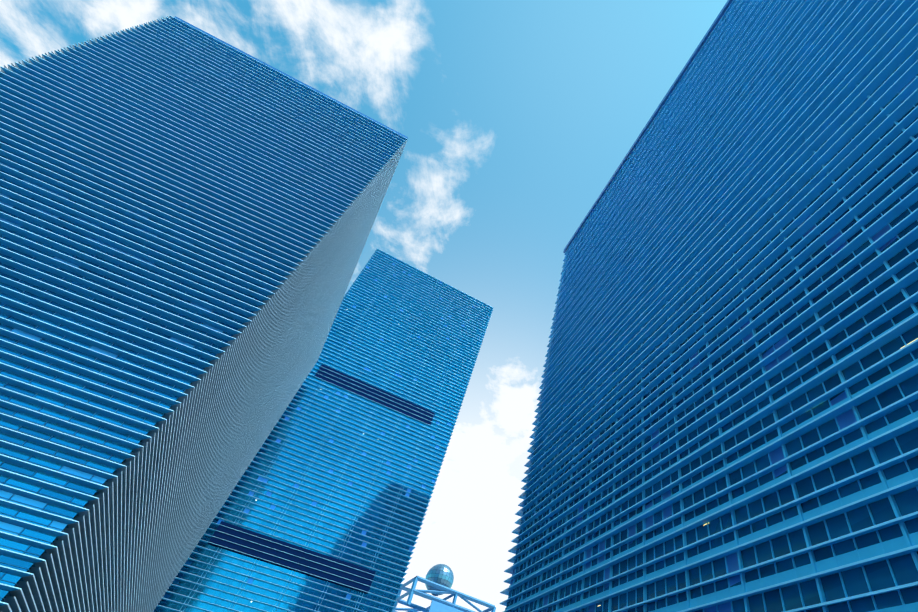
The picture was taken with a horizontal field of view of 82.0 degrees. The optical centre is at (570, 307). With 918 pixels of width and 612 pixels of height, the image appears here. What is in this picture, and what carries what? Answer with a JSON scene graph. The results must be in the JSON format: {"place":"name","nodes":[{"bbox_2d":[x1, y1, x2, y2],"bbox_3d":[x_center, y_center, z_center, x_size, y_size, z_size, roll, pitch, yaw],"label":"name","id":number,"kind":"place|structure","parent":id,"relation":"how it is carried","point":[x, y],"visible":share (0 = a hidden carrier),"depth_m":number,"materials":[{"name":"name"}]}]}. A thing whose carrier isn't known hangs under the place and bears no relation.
{"place":"outdoors","nodes":[
{"label":"outdoors","id":0,"kind":"place"},
{"bbox_2d":[0,15,407,611],"bbox_3d":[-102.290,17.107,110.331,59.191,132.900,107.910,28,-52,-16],"label":"tower","id":1,"kind":"structure","parent":0,"point":[188,213],"depth_m":85.39,"materials":[{"name":"blue glass"}]},
{"bbox_2d":[0,0,727,611],"label":"sky","id":2,"kind":"structure","parent":0,"point":[515,116],"materials":[{"name":"blue"}]},
{"bbox_2d":[392,564,495,611],"bbox_3d":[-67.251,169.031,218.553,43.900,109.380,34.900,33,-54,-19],"label":"sphere building","id":3,"kind":"structure","parent":0,"point":[438,580],"depth_m":239.62,"materials":[{"name":"metal"}]},
{"label":"ground","id":4,"kind":"structure","parent":0,"visible":0},
{"bbox_2d":[154,249,493,611],"bbox_3d":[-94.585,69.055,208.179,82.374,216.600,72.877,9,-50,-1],"label":"tower","id":5,"kind":"structure","parent":4,"relation":"on","point":[324,507],"depth_m":189.79,"materials":[{"name":"blue glass"}]},
{"bbox_2d":[500,0,917,611],"bbox_3d":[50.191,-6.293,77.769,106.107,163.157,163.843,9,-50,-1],"label":"tower","id":6,"kind":"structure","parent":4,"relation":"on","point":[726,416],"depth_m":59.34,"materials":[{"name":"blue glass"}]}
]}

